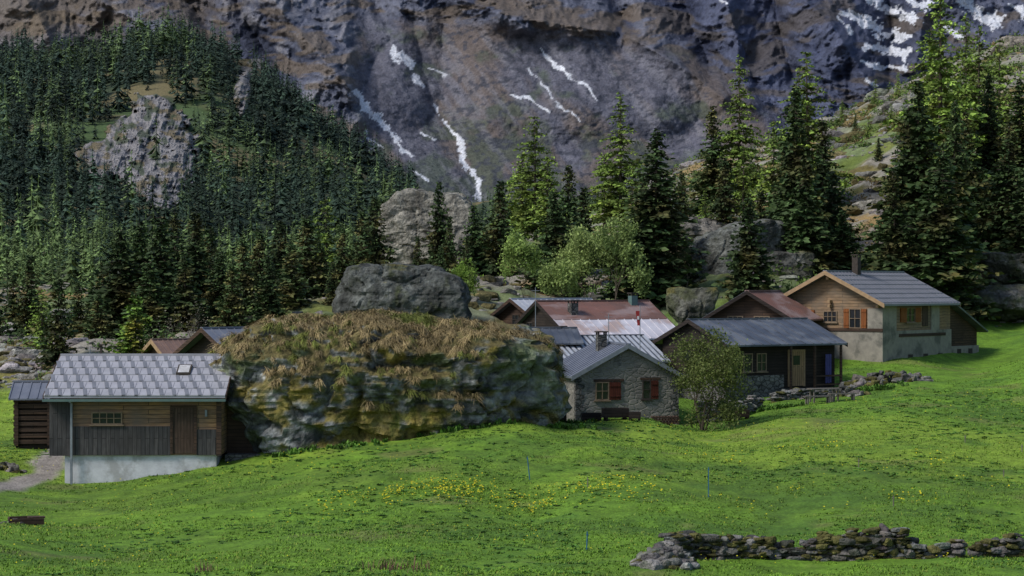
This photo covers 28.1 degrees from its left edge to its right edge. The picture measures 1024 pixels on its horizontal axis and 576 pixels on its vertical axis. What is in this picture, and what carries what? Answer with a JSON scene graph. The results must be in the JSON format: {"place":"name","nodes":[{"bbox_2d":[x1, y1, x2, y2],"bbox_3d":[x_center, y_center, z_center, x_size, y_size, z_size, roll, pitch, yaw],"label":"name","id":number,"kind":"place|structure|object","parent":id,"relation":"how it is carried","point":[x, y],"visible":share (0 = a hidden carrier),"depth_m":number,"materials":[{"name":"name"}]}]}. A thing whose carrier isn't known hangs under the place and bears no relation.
{"place":"outdoors","nodes":[
{"label":"outdoors","id":0,"kind":"place"},
{"bbox_2d":[0,46,1023,575],"bbox_3d":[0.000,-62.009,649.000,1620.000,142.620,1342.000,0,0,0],"label":"meadow ground","id":1,"kind":"structure","parent":0,"point":[1002,344],"depth_m":83.96,"materials":[{"name":"plant"}]},
{"bbox_2d":[3,255,51,338],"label":"spruce tree","id":2,"kind":"object","parent":1,"relation":"on","point":[26,300],"visible":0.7,"depth_m":149.69,"materials":[{"name":"green plant"}]},
{"bbox_2d":[8,380,49,448],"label":"log shed","id":3,"kind":"structure","parent":1,"relation":"on","point":[31,420],"depth_m":103.97,"materials":[{"name":"brown wood"}]},
{"bbox_2d":[0,322,78,388],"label":"scree rubble","id":4,"kind":"object","parent":1,"relation":"on","point":[12,352],"visible":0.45,"depth_m":131.68,"materials":[{"name":"stone"}]},
{"bbox_2d":[18,288,65,349],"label":"larch tree","id":5,"kind":"object","parent":1,"relation":"on","point":[40,324],"visible":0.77,"depth_m":139.87,"materials":[{"name":"green plant"}]},
{"bbox_2d":[31,279,79,370],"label":"spruce tree","id":6,"kind":"object","parent":1,"relation":"on","point":[51,352],"visible":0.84,"depth_m":129.79,"materials":[{"name":"green plant"}]},
{"bbox_2d":[77,294,116,339],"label":"spruce tree","id":7,"kind":"object","parent":1,"relation":"on","point":[94,330],"visible":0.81,"depth_m":139.87,"materials":[{"name":"green plant"}]},
{"bbox_2d":[74,230,144,338],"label":"spruce tree","id":8,"kind":"object","parent":1,"relation":"on","point":[115,306],"visible":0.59,"depth_m":145.54,"materials":[{"name":"green plant"}]},
{"bbox_2d":[98,223,156,299],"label":"spruce tree","id":9,"kind":"object","parent":1,"relation":"on","point":[139,235],"visible":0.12,"depth_m":149.81,"materials":[{"name":"green plant"}]},
{"bbox_2d":[103,295,152,353],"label":"spruce tree","id":10,"kind":"object","parent":1,"relation":"on","point":[130,341],"visible":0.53,"depth_m":121.79,"materials":[{"name":"green plant"}]},
{"bbox_2d":[114,262,175,339],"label":"spruce tree","id":11,"kind":"object","parent":1,"relation":"on","point":[151,306],"visible":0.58,"depth_m":139.71,"materials":[{"name":"green plant"}]},
{"bbox_2d":[74,93,219,210],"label":"rock cliff","id":12,"kind":"structure","parent":1,"relation":"on","point":[173,133],"depth_m":618.78,"materials":[{"name":"stone"}]},
{"bbox_2d":[42,344,260,483],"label":"wooden barn","id":13,"kind":"structure","parent":1,"relation":"on","point":[118,417],"depth_m":94.12,"materials":[{"name":"grey tile"},{"name":"wood"},{"name":"concrete"}]},
{"bbox_2d":[173,408,193,452],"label":"door","id":14,"kind":"structure","parent":13,"relation":"in","point":[183,418],"depth_m":94.08,"materials":[{"name":"brown wood"}]},
{"bbox_2d":[116,217,205,336],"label":"spruce tree","id":15,"kind":"object","parent":1,"relation":"on","point":[163,260],"visible":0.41,"depth_m":145.64,"materials":[{"name":"green plant"}]},
{"bbox_2d":[138,338,188,353],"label":"wooden chalet","id":16,"kind":"object","parent":1,"relation":"on","point":[163,346],"visible":0.17,"depth_m":119.77,"materials":[{"name":"brown wood"}]},
{"bbox_2d":[154,256,211,337],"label":"spruce tree","id":17,"kind":"object","parent":1,"relation":"on","point":[187,307],"visible":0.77,"depth_m":139.66,"materials":[{"name":"green plant"}]},
{"bbox_2d":[175,212,215,322],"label":"spruce tree","id":18,"kind":"object","parent":1,"relation":"on","point":[195,257],"visible":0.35,"depth_m":149.65,"materials":[{"name":"green plant"}]},
{"bbox_2d":[172,326,246,353],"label":"wooden chalet","id":19,"kind":"object","parent":1,"relation":"on","point":[200,340],"visible":0.2,"depth_m":116.43,"materials":[{"name":"grey wood"}]},
{"bbox_2d":[0,0,419,261],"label":"conifer forest","id":20,"kind":"object","parent":1,"relation":"on","point":[66,194],"visible":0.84,"depth_m":656.80,"materials":[{"name":"plant"}]},
{"bbox_2d":[194,252,244,326],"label":"spruce tree","id":21,"kind":"object","parent":1,"relation":"on","point":[218,286],"visible":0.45,"depth_m":141.74,"materials":[{"name":"green plant"}]},
{"bbox_2d":[207,262,248,326],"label":"spruce tree","id":22,"kind":"object","parent":1,"relation":"on","point":[232,317],"visible":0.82,"depth_m":137.82,"materials":[{"name":"green plant"}]},
{"bbox_2d":[0,197,469,297],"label":"conifer forest","id":23,"kind":"object","parent":1,"relation":"on","point":[74,261],"visible":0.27,"depth_m":269.21,"materials":[{"name":"plant"}]},
{"bbox_2d":[229,236,259,315],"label":"spruce tree","id":24,"kind":"object","parent":1,"relation":"on","point":[245,279],"visible":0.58,"depth_m":147.85,"materials":[{"name":"green plant"}]},
{"bbox_2d":[229,59,260,116],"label":"rock cliff","id":25,"kind":"structure","parent":1,"relation":"on","point":[242,85],"depth_m":807.19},
{"bbox_2d":[246,229,285,308],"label":"spruce tree","id":26,"kind":"object","parent":1,"relation":"on","point":[259,263],"visible":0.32,"depth_m":149.88,"materials":[{"name":"green plant"}]},
{"bbox_2d":[244,256,290,322],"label":"spruce tree","id":27,"kind":"object","parent":1,"relation":"on","point":[267,296],"visible":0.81,"depth_m":137.71,"materials":[{"name":"green plant"}]},
{"bbox_2d":[267,219,289,290],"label":"spruce tree","id":28,"kind":"object","parent":1,"relation":"on","point":[280,231],"visible":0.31,"depth_m":154.76,"materials":[{"name":"green plant"}]},
{"bbox_2d":[274,242,318,309],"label":"spruce tree","id":29,"kind":"object","parent":1,"relation":"on","point":[294,292],"visible":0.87,"depth_m":141.73,"materials":[{"name":"green plant"}]},
{"bbox_2d":[273,215,338,301],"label":"spruce tree","id":30,"kind":"object","parent":1,"relation":"on","point":[307,253],"visible":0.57,"depth_m":149.75,"materials":[{"name":"green plant"}]},
{"bbox_2d":[2,252,624,378],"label":"valley rocks","id":31,"kind":"object","parent":1,"relation":"on","point":[486,296],"visible":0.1,"depth_m":151.94,"materials":[{"name":"stone"}]},
{"bbox_2d":[0,229,633,379],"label":"valley scrub","id":32,"kind":"object","parent":1,"relation":"on","point":[172,336],"visible":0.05,"depth_m":156.29,"materials":[{"name":"green plant"}]},
{"bbox_2d":[305,198,348,277],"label":"larch tree","id":33,"kind":"object","parent":1,"relation":"on","point":[325,242],"visible":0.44,"depth_m":167.79,"materials":[{"name":"green plant"}]},
{"bbox_2d":[327,226,354,285],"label":"spruce tree","id":34,"kind":"object","parent":1,"relation":"on","point":[341,263],"visible":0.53,"depth_m":161.88,"materials":[{"name":"green plant"}]},
{"bbox_2d":[354,195,398,264],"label":"spruce tree","id":35,"kind":"object","parent":1,"relation":"on","point":[373,239],"visible":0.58,"depth_m":159.72,"materials":[{"name":"green plant"}]},
{"bbox_2d":[209,313,571,453],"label":"grassy boulder","id":36,"kind":"object","parent":1,"relation":"on","point":[518,379],"visible":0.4,"depth_m":95.01,"materials":[{"name":"stone"}]},
{"bbox_2d":[208,307,572,415],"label":"dry grass tussocks","id":37,"kind":"object","parent":36,"relation":"on","point":[382,318],"visible":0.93,"depth_m":96.21,"materials":[{"name":"plant"}]},
{"bbox_2d":[331,262,471,319],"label":"boulder","id":38,"kind":"object","parent":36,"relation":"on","point":[439,291],"visible":0.62,"depth_m":135.22,"materials":[{"name":"stone"}]},
{"bbox_2d":[378,188,476,263],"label":"boulder","id":39,"kind":"object","parent":1,"relation":"on","point":[405,215],"visible":0.52,"depth_m":175.30,"materials":[{"name":"stone"}]},
{"bbox_2d":[421,181,456,265],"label":"spruce tree","id":40,"kind":"object","parent":1,"relation":"on","point":[436,242],"visible":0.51,"depth_m":167.77,"materials":[{"name":"green plant"}]},
{"bbox_2d":[457,205,497,275],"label":"spruce tree","id":41,"kind":"object","parent":1,"relation":"on","point":[473,229],"visible":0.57,"depth_m":167.70,"materials":[{"name":"green plant"}]},
{"bbox_2d":[474,180,524,276],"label":"spruce tree","id":42,"kind":"object","parent":1,"relation":"on","point":[502,226],"visible":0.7,"depth_m":167.58,"materials":[{"name":"green plant"}]},
{"bbox_2d":[1,388,1021,566],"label":"yellow flowers","id":43,"kind":"object","parent":1,"relation":"on","point":[529,494],"visible":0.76,"depth_m":79.52,"materials":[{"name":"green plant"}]},
{"bbox_2d":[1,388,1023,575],"bbox_3d":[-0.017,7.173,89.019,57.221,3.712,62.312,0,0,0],"label":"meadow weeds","id":44,"kind":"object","parent":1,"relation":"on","point":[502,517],"visible":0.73,"depth_m":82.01,"materials":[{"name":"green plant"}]},
{"bbox_2d":[496,227,545,297],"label":"deciduous tree","id":45,"kind":"object","parent":1,"relation":"on","point":[530,255],"visible":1,"depth_m":154.75,"materials":[{"name":"green plant"}]},
{"bbox_2d":[491,116,575,239],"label":"larch tree","id":46,"kind":"object","parent":1,"relation":"on","point":[529,194],"visible":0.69,"depth_m":194.94,"materials":[{"name":"green plant"}]},
{"bbox_2d":[490,298,592,323],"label":"wooden chalet","id":47,"kind":"object","parent":1,"relation":"on","point":[510,310],"visible":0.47,"depth_m":142.41,"materials":[{"name":"brown wood"}]},
{"bbox_2d":[520,154,571,234],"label":"larch tree","id":48,"kind":"object","parent":1,"relation":"on","point":[542,199],"visible":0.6,"depth_m":189.78,"materials":[{"name":"green plant"}]},
{"bbox_2d":[514,190,593,297],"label":"spruce tree","id":49,"kind":"object","parent":1,"relation":"on","point":[547,248],"visible":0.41,"depth_m":161.63,"materials":[{"name":"green plant"}]},
{"bbox_2d":[536,255,594,297],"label":"deciduous tree","id":50,"kind":"object","parent":1,"relation":"on","point":[553,279],"visible":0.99,"depth_m":147.36,"materials":[{"name":"green plant"}]},
{"bbox_2d":[543,165,600,274],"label":"spruce tree","id":51,"kind":"object","parent":1,"relation":"on","point":[570,208],"visible":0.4,"depth_m":167.74,"materials":[{"name":"green plant"}]},
{"bbox_2d":[548,221,617,297],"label":"deciduous tree","id":52,"kind":"object","parent":1,"relation":"on","point":[582,246],"visible":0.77,"depth_m":148.59,"materials":[{"name":"green plant"}]},
{"bbox_2d":[272,380,908,457],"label":"nettle patch","id":53,"kind":"object","parent":1,"relation":"on","point":[560,425],"visible":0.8,"depth_m":95.77,"materials":[{"name":"green plant"}]},
{"bbox_2d":[521,307,662,352],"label":"walls","id":54,"kind":"structure","parent":1,"relation":"on","point":[542,320],"depth_m":130.06,"materials":[{"name":"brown wood"}]},
{"bbox_2d":[537,301,665,319],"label":"roof","id":55,"kind":"structure","parent":54,"relation":"on","point":[552,313],"depth_m":130.76,"materials":[{"name":"metal"}]},
{"bbox_2d":[555,319,673,339],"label":"roof","id":56,"kind":"structure","parent":54,"relation":"on","point":[627,327],"depth_m":129.13,"materials":[{"name":"metal"}]},
{"bbox_2d":[587,92,651,223],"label":"larch tree","id":57,"kind":"object","parent":1,"relation":"on","point":[617,183],"visible":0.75,"depth_m":204.69,"materials":[{"name":"green plant"}]},
{"bbox_2d":[564,349,677,421],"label":"walls","id":58,"kind":"structure","parent":1,"relation":"on","point":[630,367],"depth_m":108.64,"materials":[{"name":"stone"}]},
{"bbox_2d":[588,214,654,299],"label":"deciduous tree","id":59,"kind":"object","parent":1,"relation":"on","point":[606,243],"visible":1,"depth_m":146.17,"materials":[{"name":"green plant"}]},
{"bbox_2d":[591,128,710,307],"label":"spruce tree","id":60,"kind":"object","parent":1,"relation":"on","point":[655,217],"visible":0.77,"depth_m":149.41,"materials":[{"name":"green plant"}]},
{"bbox_2d":[304,443,1018,518],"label":"marsh marigold leaves","id":61,"kind":"object","parent":1,"relation":"on","point":[470,495],"visible":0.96,"depth_m":79.33,"materials":[{"name":"green plant"}]},
{"bbox_2d":[630,543,699,569],"bbox_3d":[4.570,8.151,61.579,2.114,0.889,1.951,0,0,0],"label":"stone heap","id":62,"kind":"object","parent":1,"relation":"on","point":[658,556],"visible":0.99,"depth_m":61.05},
{"bbox_2d":[666,286,719,324],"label":"boulder","id":63,"kind":"object","parent":1,"relation":"on","point":[683,304],"visible":0.7,"depth_m":137.03,"materials":[{"name":"stone"}]},
{"bbox_2d":[653,323,753,431],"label":"deciduous tree","id":64,"kind":"object","parent":1,"relation":"on","point":[697,369],"visible":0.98,"depth_m":105.14,"materials":[{"name":"green plant"}]},
{"bbox_2d":[685,105,740,216],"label":"spruce tree","id":65,"kind":"object","parent":1,"relation":"on","point":[705,183],"visible":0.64,"depth_m":204.65,"materials":[{"name":"green plant"}]},
{"bbox_2d":[702,157,742,227],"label":"spruce tree","id":66,"kind":"object","parent":1,"relation":"on","point":[723,200],"visible":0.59,"depth_m":179.84,"materials":[{"name":"green plant"}]},
{"bbox_2d":[688,219,784,278],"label":"boulder","id":67,"kind":"object","parent":1,"relation":"on","point":[717,246],"visible":0.34,"depth_m":155.89,"materials":[{"name":"stone"}]},
{"bbox_2d":[712,55,770,200],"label":"larch tree","id":68,"kind":"object","parent":1,"relation":"on","point":[736,150],"visible":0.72,"depth_m":204.68,"materials":[{"name":"green plant"}]},
{"bbox_2d":[730,146,759,217],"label":"larch tree","id":69,"kind":"object","parent":1,"relation":"on","point":[743,177],"visible":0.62,"depth_m":189.96,"materials":[{"name":"green plant"}]},
{"bbox_2d":[711,197,783,298],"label":"spruce tree","id":70,"kind":"object","parent":1,"relation":"on","point":[746,263],"visible":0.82,"depth_m":147.59,"materials":[{"name":"green plant"}]},
{"bbox_2d":[651,317,847,400],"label":"log cabin","id":71,"kind":"object","parent":1,"relation":"on","point":[790,353],"visible":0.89,"depth_m":119.70,"materials":[{"name":"grey wood"}]},
{"bbox_2d":[702,290,822,322],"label":"gabled chalet","id":72,"kind":"object","parent":1,"relation":"on","point":[762,304],"visible":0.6,"depth_m":127.81,"materials":[{"name":"brown wood"},{"name":"red metal"},{"name":"dark wood"}]},
{"bbox_2d":[744,119,783,214],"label":"larch tree","id":73,"kind":"object","parent":1,"relation":"on","point":[773,145],"visible":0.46,"depth_m":184.77,"materials":[{"name":"green plant"}]},
{"bbox_2d":[758,250,815,280],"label":"boulder","id":74,"kind":"object","parent":1,"relation":"on","point":[787,259],"visible":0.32,"depth_m":153.99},
{"bbox_2d":[758,84,840,267],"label":"spruce tree","id":75,"kind":"object","parent":1,"relation":"on","point":[787,180],"visible":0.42,"depth_m":159.46,"materials":[{"name":"green plant"}]},
{"bbox_2d":[753,51,863,198],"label":"larch tree","id":76,"kind":"object","parent":1,"relation":"on","point":[807,101],"visible":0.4,"depth_m":189.51,"materials":[{"name":"green plant"}]},
{"bbox_2d":[653,523,967,561],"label":"dry stone wall","id":77,"kind":"structure","parent":1,"relation":"on","point":[881,540],"depth_m":63.78,"materials":[{"name":"stone"}]},
{"bbox_2d":[766,385,856,402],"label":"dry stone wall","id":78,"kind":"structure","parent":1,"relation":"on","point":[795,393],"depth_m":115.00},
{"bbox_2d":[775,158,851,275],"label":"spruce tree","id":79,"kind":"object","parent":1,"relation":"on","point":[806,231],"visible":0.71,"depth_m":155.47,"materials":[{"name":"green plant"}]},
{"bbox_2d":[634,31,1023,290],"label":"hillside scrub","id":80,"kind":"object","parent":1,"relation":"on","point":[836,122],"visible":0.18,"depth_m":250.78,"materials":[{"name":"green plant"}]},
{"bbox_2d":[648,60,1022,321],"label":"hillside rocks","id":81,"kind":"object","parent":1,"relation":"on","point":[859,206],"visible":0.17,"depth_m":234.21,"materials":[{"name":"stone"}]},
{"bbox_2d":[810,119,864,248],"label":"spruce tree","id":82,"kind":"object","parent":1,"relation":"on","point":[822,168],"visible":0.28,"depth_m":169.75,"materials":[{"name":"green plant"}]},
{"bbox_2d":[663,49,1023,326],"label":"hillside rubble","id":83,"kind":"object","parent":1,"relation":"on","point":[790,277],"visible":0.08,"depth_m":228.35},
{"bbox_2d":[818,171,869,265],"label":"spruce tree","id":84,"kind":"object","parent":1,"relation":"on","point":[831,205],"visible":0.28,"depth_m":161.69,"materials":[{"name":"green plant"}]},
{"bbox_2d":[825,210,862,269],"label":"spruce tree","id":85,"kind":"object","parent":1,"relation":"on","point":[843,256],"visible":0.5,"depth_m":157.73,"materials":[{"name":"green plant"}]},
{"bbox_2d":[838,370,932,387],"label":"rock pile","id":86,"kind":"object","parent":1,"relation":"on","point":[879,378],"visible":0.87,"depth_m":120.06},
{"bbox_2d":[784,254,987,361],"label":"chalet","id":87,"kind":"object","parent":1,"relation":"on","point":[876,316],"visible":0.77,"depth_m":132.66,"materials":[{"name":"paint"}]},
{"bbox_2d":[861,171,931,286],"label":"spruce tree","id":88,"kind":"object","parent":1,"relation":"on","point":[894,250],"visible":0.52,"depth_m":149.52,"materials":[{"name":"green plant"}]},
{"bbox_2d":[851,81,989,283],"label":"spruce tree","id":89,"kind":"object","parent":1,"relation":"on","point":[915,168],"visible":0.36,"depth_m":154.40,"materials":[{"name":"green plant"}]},
{"bbox_2d":[878,0,996,197],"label":"larch tree","id":90,"kind":"object","parent":1,"relation":"on","point":[938,65],"visible":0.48,"depth_m":177.65,"materials":[{"name":"green plant"}]},
{"bbox_2d":[900,150,1003,321],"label":"spruce tree","id":91,"kind":"object","parent":1,"relation":"on","point":[945,269],"visible":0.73,"depth_m":148.92,"materials":[{"name":"green plant"}]},
{"bbox_2d":[939,99,990,274],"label":"spruce tree","id":92,"kind":"object","parent":1,"relation":"on","point":[957,151],"visible":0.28,"depth_m":164.82,"materials":[{"name":"green plant"}]},
{"bbox_2d":[948,112,992,239],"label":"spruce tree","id":93,"kind":"object","parent":1,"relation":"on","point":[980,207],"visible":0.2,"depth_m":171.31,"materials":[{"name":"green plant"}]},
{"bbox_2d":[947,13,994,146],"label":"larch tree","id":94,"kind":"object","parent":1,"relation":"on","point":[956,77],"visible":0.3,"depth_m":204.91,"materials":[{"name":"green plant"}]},
{"bbox_2d":[944,25,1011,164],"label":"larch tree","id":95,"kind":"object","parent":1,"relation":"on","point":[976,82],"visible":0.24,"depth_m":184.81,"materials":[{"name":"green plant"}]},
{"bbox_2d":[969,72,1006,209],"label":"spruce tree","id":96,"kind":"object","parent":1,"relation":"on","point":[988,128],"visible":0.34,"depth_m":179.80,"materials":[{"name":"green plant"}]},
{"bbox_2d":[965,283,1023,321],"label":"boulder","id":97,"kind":"object","parent":1,"relation":"on","point":[1008,299],"visible":0.69,"depth_m":150.20,"materials":[{"name":"stone"}]},
{"bbox_2d":[968,39,1021,160],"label":"larch tree","id":98,"kind":"object","parent":1,"relation":"on","point":[1003,81],"visible":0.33,"depth_m":199.60,"materials":[{"name":"green plant"}]},
{"bbox_2d":[967,533,1023,557],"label":"dry stone wall","id":99,"kind":"structure","parent":1,"relation":"on","point":[1009,545],"depth_m":64.89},
{"bbox_2d":[971,122,1023,251],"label":"spruce tree","id":100,"kind":"object","parent":1,"relation":"on","point":[997,218],"visible":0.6,"depth_m":165.50,"materials":[{"name":"green plant"}]},
{"bbox_2d":[975,252,1023,284],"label":"boulder","id":101,"kind":"object","parent":1,"relation":"on","point":[1007,264],"visible":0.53,"depth_m":158.05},
{"bbox_2d":[978,166,1023,284],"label":"spruce tree","id":102,"kind":"object","parent":1,"relation":"on","point":[1012,244],"visible":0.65,"depth_m":159.63,"materials":[{"name":"green plant"}]},
{"bbox_2d":[983,79,1023,213],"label":"spruce tree","id":103,"kind":"object","parent":1,"relation":"on","point":[1018,117],"visible":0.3,"depth_m":177.61,"materials":[{"name":"green plant"}]},
{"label":"walls","id":104,"kind":"object","parent":1,"relation":"on","visible":0},
{"bbox_2d":[561,336,667,362],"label":"roof","id":105,"kind":"structure","parent":104,"relation":"on","point":[589,338],"depth_m":121.35,"materials":[{"name":"metal"}]},
{"bbox_2d":[560,335,670,361],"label":"roof ribs","id":106,"kind":"object","parent":105,"relation":"on","point":[622,341],"visible":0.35,"depth_m":121.33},
{"bbox_2d":[0,0,1023,202],"bbox_3d":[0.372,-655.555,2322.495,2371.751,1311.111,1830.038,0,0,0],"label":"mountain","id":107,"kind":"structure","parent":0,"point":[452,96],"depth_m":1698.62,"materials":[{"name":"stone"}]},
{"bbox_2d":[531,327,583,346],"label":"roof","id":108,"kind":"structure","parent":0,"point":[569,336],"depth_m":120.69,"materials":[{"name":"grey metal"}]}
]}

